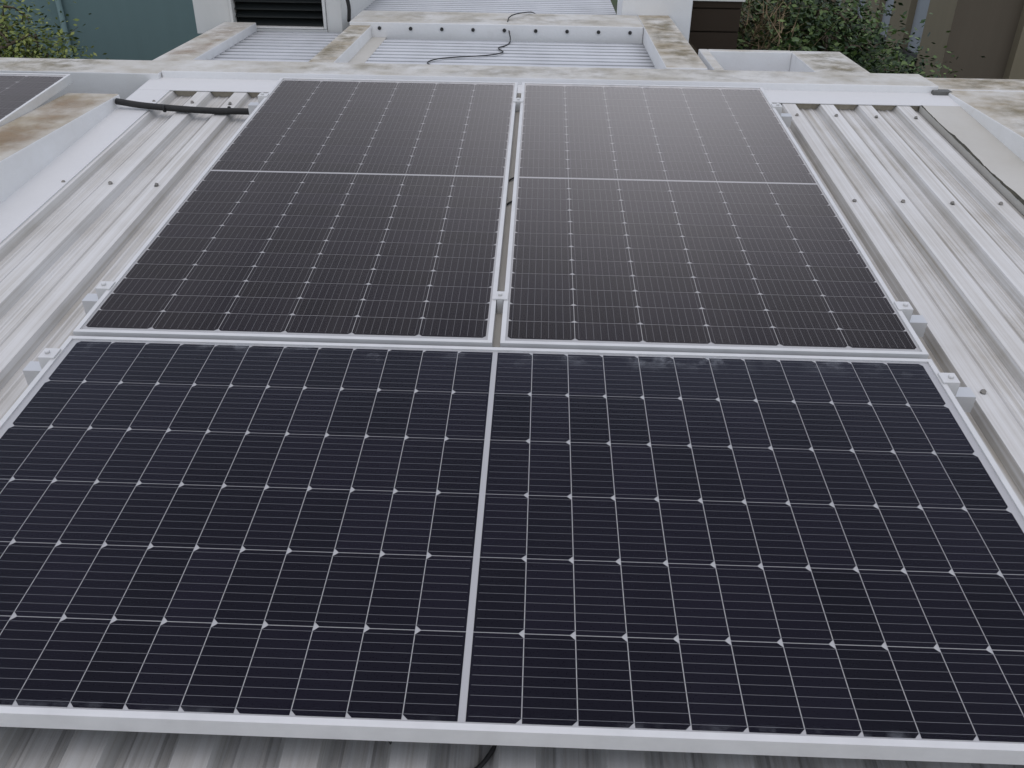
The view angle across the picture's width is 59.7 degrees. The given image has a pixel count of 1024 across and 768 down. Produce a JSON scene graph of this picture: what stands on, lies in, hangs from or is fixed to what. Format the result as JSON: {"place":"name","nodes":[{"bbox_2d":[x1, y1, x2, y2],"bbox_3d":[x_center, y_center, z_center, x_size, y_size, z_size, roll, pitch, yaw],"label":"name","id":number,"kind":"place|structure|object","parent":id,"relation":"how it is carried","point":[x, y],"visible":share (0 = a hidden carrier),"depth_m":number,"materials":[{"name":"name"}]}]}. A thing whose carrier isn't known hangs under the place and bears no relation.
{"place":"outdoors","nodes":[
{"label":"outdoors","id":0,"kind":"place"},
{"bbox_2d":[0,93,119,203],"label":"parapet","id":1,"kind":"structure","parent":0,"point":[50,132],"depth_m":3.42,"materials":[{"name":"white concrete"}]},
{"bbox_2d":[0,73,72,126],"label":"solar panel","id":2,"kind":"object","parent":1,"relation":"on","point":[21,94],"visible":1,"depth_m":3.75,"materials":[{"name":"glass"}]},
{"bbox_2d":[0,101,72,140],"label":"rust stains","id":3,"kind":"object","parent":1,"relation":"on","point":[6,136],"depth_m":3.29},
{"bbox_2d":[192,0,374,33],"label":"wall","id":4,"kind":"structure","parent":0,"point":[210,14],"depth_m":5.58,"materials":[{"name":"white paint"}]},
{"bbox_2d":[233,0,323,25],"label":"louvered vent","id":5,"kind":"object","parent":4,"relation":"in","point":[288,12],"depth_m":5.61,"materials":[{"name":"black metal"}]},
{"bbox_2d":[350,10,643,43],"bbox_3d":[-0.095,-1.881,5.826,1.782,0.949,0.438,2,31,1],"label":"metal flashing","id":6,"kind":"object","parent":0,"point":[581,28],"visible":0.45,"depth_m":5.43,"materials":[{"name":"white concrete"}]},
{"bbox_2d":[364,0,615,14],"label":"roof sheet","id":7,"kind":"object","parent":6,"relation":"on","point":[594,7],"visible":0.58,"depth_m":6.44,"materials":[{"name":"paint"}]},
{"bbox_2d":[378,26,631,34],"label":"screws","id":8,"kind":"object","parent":6,"relation":"attached to","point":[504,30],"visible":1,"depth_m":5.41,"materials":[{"name":"black metal"}]},
{"bbox_2d":[0,91,1023,767],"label":"roof sheet","id":9,"kind":"object","parent":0,"point":[72,243],"visible":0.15,"depth_m":2.46,"materials":[{"name":"paint"}]},
{"bbox_2d":[0,90,169,243],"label":"flashing","id":10,"kind":"object","parent":9,"relation":"attached to","point":[20,206],"visible":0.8,"depth_m":3.34,"materials":[{"name":"white metal"}]},
{"bbox_2d":[115,98,513,767],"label":"cable","id":11,"kind":"object","parent":9,"relation":"on","point":[213,110],"visible":0.45,"depth_m":3.81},
{"bbox_2d":[22,102,975,411],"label":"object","id":12,"kind":"object","parent":9,"relation":"on","point":[918,324],"visible":0.07,"depth_m":2.35,"materials":[{"name":"silver metal"}]},
{"bbox_2d":[37,92,959,396],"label":"panel clamps","id":13,"kind":"object","parent":12,"relation":"on","point":[949,380],"visible":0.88,"depth_m":2.34,"materials":[{"name":"metal"}]},
{"bbox_2d":[73,77,517,346],"bbox_3d":[-0.531,-0.708,3.057,1.038,0.035,2.094,2,35,1],"label":"solar panel","id":14,"kind":"object","parent":13,"relation":"attached to","point":[358,211],"visible":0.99,"depth_m":2.70,"materials":[{"name":"glass"}]},
{"bbox_2d":[500,82,928,358],"bbox_3d":[0.526,-0.679,3.033,1.038,0.035,2.094,2,35,1],"label":"solar panel","id":15,"kind":"object","parent":13,"relation":"attached to","point":[681,218],"visible":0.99,"depth_m":2.67,"materials":[{"name":"glass"}]},
{"bbox_2d":[493,93,520,346],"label":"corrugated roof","id":16,"kind":"structure","parent":9,"relation":"on","point":[498,323],"depth_m":2.78,"materials":[{"name":"white metal"}]},
{"bbox_2d":[0,336,1023,764],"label":"solar panels","id":17,"kind":"object","parent":9,"relation":"on","point":[798,556],"visible":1,"depth_m":1.62,"materials":[{"name":"glass"}]},
{"bbox_2d":[61,100,1002,393],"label":"roof screws","id":18,"kind":"object","parent":9,"relation":"on","point":[797,114],"visible":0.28,"depth_m":3.19,"materials":[{"name":"grey metal"}]},
{"bbox_2d":[175,91,918,110],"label":"foam closures","id":19,"kind":"object","parent":9,"relation":"on","point":[799,106],"visible":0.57,"depth_m":4.02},
{"bbox_2d":[919,105,1023,214],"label":"roof flashing","id":20,"kind":"object","parent":9,"relation":"on","point":[1017,196],"visible":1,"depth_m":3.43,"materials":[{"name":"white metal"}]},
{"bbox_2d":[931,89,951,95],"bbox_3d":[1.955,-1.333,4.125,0.145,0.043,0.082,2,31,1],"label":"metal bracket","id":21,"kind":"object","parent":20,"relation":"on","point":[946,92],"visible":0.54,"depth_m":4.11,"materials":[{"name":"metal"}]},
{"bbox_2d":[162,60,937,109],"bbox_3d":[0.158,-1.090,4.516,3.630,0.941,0.260,2,31,1],"label":"flashing","id":22,"kind":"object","parent":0,"point":[764,80],"depth_m":4.21,"materials":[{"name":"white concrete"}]},
{"bbox_2d":[0,57,177,110],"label":"parapet wall","id":23,"kind":"structure","parent":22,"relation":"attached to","point":[124,79],"depth_m":4.24,"materials":[{"name":"white paint"}]},
{"bbox_2d":[154,22,256,60],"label":"beam roof","id":24,"kind":"structure","parent":23,"relation":"attached to","point":[215,41],"depth_m":5.02,"materials":[{"name":"white concrete"}]},
{"bbox_2d":[210,31,340,61],"bbox_3d":[-1.314,-1.862,5.030,0.620,0.016,1.312,2,31,1],"label":"roof sheet","id":25,"kind":"object","parent":24,"relation":"on","point":[281,46],"visible":0.45,"depth_m":5.16,"materials":[{"name":"paint"}]},
{"bbox_2d":[309,25,371,62],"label":"parapet","id":26,"kind":"structure","parent":23,"relation":"attached to","point":[352,44],"depth_m":4.91,"materials":[{"name":"white concrete"}]},
{"bbox_2d":[365,39,655,68],"bbox_3d":[-0.052,-1.780,4.921,1.652,0.016,1.128,2,31,1],"label":"roof sheet","id":27,"kind":"object","parent":26,"relation":"attached to","point":[534,54],"visible":0.5,"depth_m":5.07,"materials":[{"name":"paint"}]},
{"bbox_2d":[348,37,386,62],"bbox_3d":[-0.833,-1.819,4.956,0.092,0.004,1.165,2,31,1],"label":"roof flashing","id":28,"kind":"object","parent":27,"relation":"on","point":[365,52],"visible":0.64,"depth_m":5.09,"materials":[{"name":"white metal"}]},
{"bbox_2d":[346,0,535,63],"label":"roof cables","id":29,"kind":"object","parent":27,"relation":"on","point":[348,11],"visible":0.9,"depth_m":5.38,"materials":[{"name":"black rubber"}]},
{"bbox_2d":[638,15,706,69],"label":"parapet","id":30,"kind":"structure","parent":23,"relation":"attached to","point":[660,49],"depth_m":4.89,"materials":[{"name":"white concrete"}]},
{"bbox_2d":[698,49,869,72],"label":"parapet","id":31,"kind":"structure","parent":23,"relation":"attached to","point":[763,60],"depth_m":4.85,"materials":[{"name":"white paint"}]},
{"bbox_2d":[815,54,851,70],"bbox_3d":[1.643,-1.668,4.624,0.300,0.001,0.620,2,31,1],"label":"rust stain","id":32,"kind":"object","parent":31,"relation":"on","point":[841,69],"visible":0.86,"depth_m":4.47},
{"bbox_2d":[137,77,959,105],"bbox_3d":[0.152,-1.350,4.114,3.722,0.004,0.198,2,35,1],"label":"roof flashing","id":33,"kind":"object","parent":22,"relation":"attached to","point":[774,96],"visible":0.43,"depth_m":4.10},
{"bbox_2d":[611,0,617,14],"bbox_3d":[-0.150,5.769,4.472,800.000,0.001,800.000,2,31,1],"label":"ground","id":34,"kind":"structure","parent":0,"point":[614,3],"depth_m":49.60,"materials":[{"name":"green plant"}]},
{"bbox_2d":[0,0,109,59],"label":"bush","id":35,"kind":"object","parent":34,"relation":"on","point":[24,38],"visible":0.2,"depth_m":6.98,"materials":[{"name":"green plant"}]},
{"bbox_2d":[0,0,200,59],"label":"teal building","id":36,"kind":"structure","parent":34,"relation":"on","point":[140,29],"depth_m":9.42,"materials":[{"name":"teal paint"}]},
{"bbox_2d":[55,0,73,58],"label":"teal building downpipe","id":37,"kind":"object","parent":36,"relation":"attached to","point":[61,15],"depth_m":9.36,"materials":[{"name":"teal metal"}]},
{"bbox_2d":[689,0,744,54],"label":"timber wall","id":38,"kind":"structure","parent":34,"relation":"on","point":[714,24],"depth_m":5.92,"materials":[{"name":"brown wood"}]},
{"bbox_2d":[617,0,692,42],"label":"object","id":39,"kind":"structure","parent":38,"relation":"attached to","point":[678,13],"depth_m":5.75,"materials":[{"name":"white concrete"}]},
{"bbox_2d":[736,0,868,71],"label":"tree","id":40,"kind":"object","parent":34,"relation":"on","point":[794,38],"visible":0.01,"depth_m":6.30,"materials":[{"name":"green plant"}]},
{"bbox_2d":[736,0,842,50],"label":"bush","id":41,"kind":"object","parent":40,"relation":"attached to","point":[758,27],"visible":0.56,"depth_m":6.36,"materials":[{"name":"leaves"},{"name":"bark"}]},
{"bbox_2d":[736,0,936,73],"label":"tree","id":42,"kind":"object","parent":34,"relation":"on","point":[832,24],"visible":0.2,"depth_m":6.73,"materials":[{"name":"green plant"}]},
{"bbox_2d":[741,0,957,77],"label":"beige building","id":43,"kind":"structure","parent":34,"relation":"on","point":[937,23],"depth_m":9.41,"materials":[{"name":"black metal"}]},
{"bbox_2d":[849,14,984,77],"bbox_3d":[2.914,-0.452,9.046,2.692,6.105,2.477,2,31,1],"label":"foliage","id":44,"kind":"object","parent":34,"relation":"on","point":[914,69],"visible":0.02,"depth_m":7.45,"materials":[{"name":"green plant"}]},
{"bbox_2d":[658,24,685,55],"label":"rust stains","id":45,"kind":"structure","parent":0,"point":[664,26],"depth_m":5.06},
{"bbox_2d":[781,103,1023,506],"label":"roof sheet","id":46,"kind":"object","parent":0,"point":[953,275],"visible":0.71,"depth_m":2.94,"materials":[{"name":"paint"}]},
{"bbox_2d":[939,0,1023,79],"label":"wall","id":47,"kind":"structure","parent":0,"point":[992,31],"depth_m":8.58,"materials":[{"name":"beige paint"}]},
{"bbox_2d":[948,90,1023,160],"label":"parapet","id":48,"kind":"structure","parent":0,"point":[996,115],"depth_m":3.82,"materials":[{"name":"white concrete"}]},
{"bbox_2d":[926,78,1023,91],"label":"parapet cap","id":49,"kind":"object","parent":48,"relation":"attached to","point":[968,84],"visible":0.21,"depth_m":4.24,"materials":[{"name":"white concrete"}]}
]}

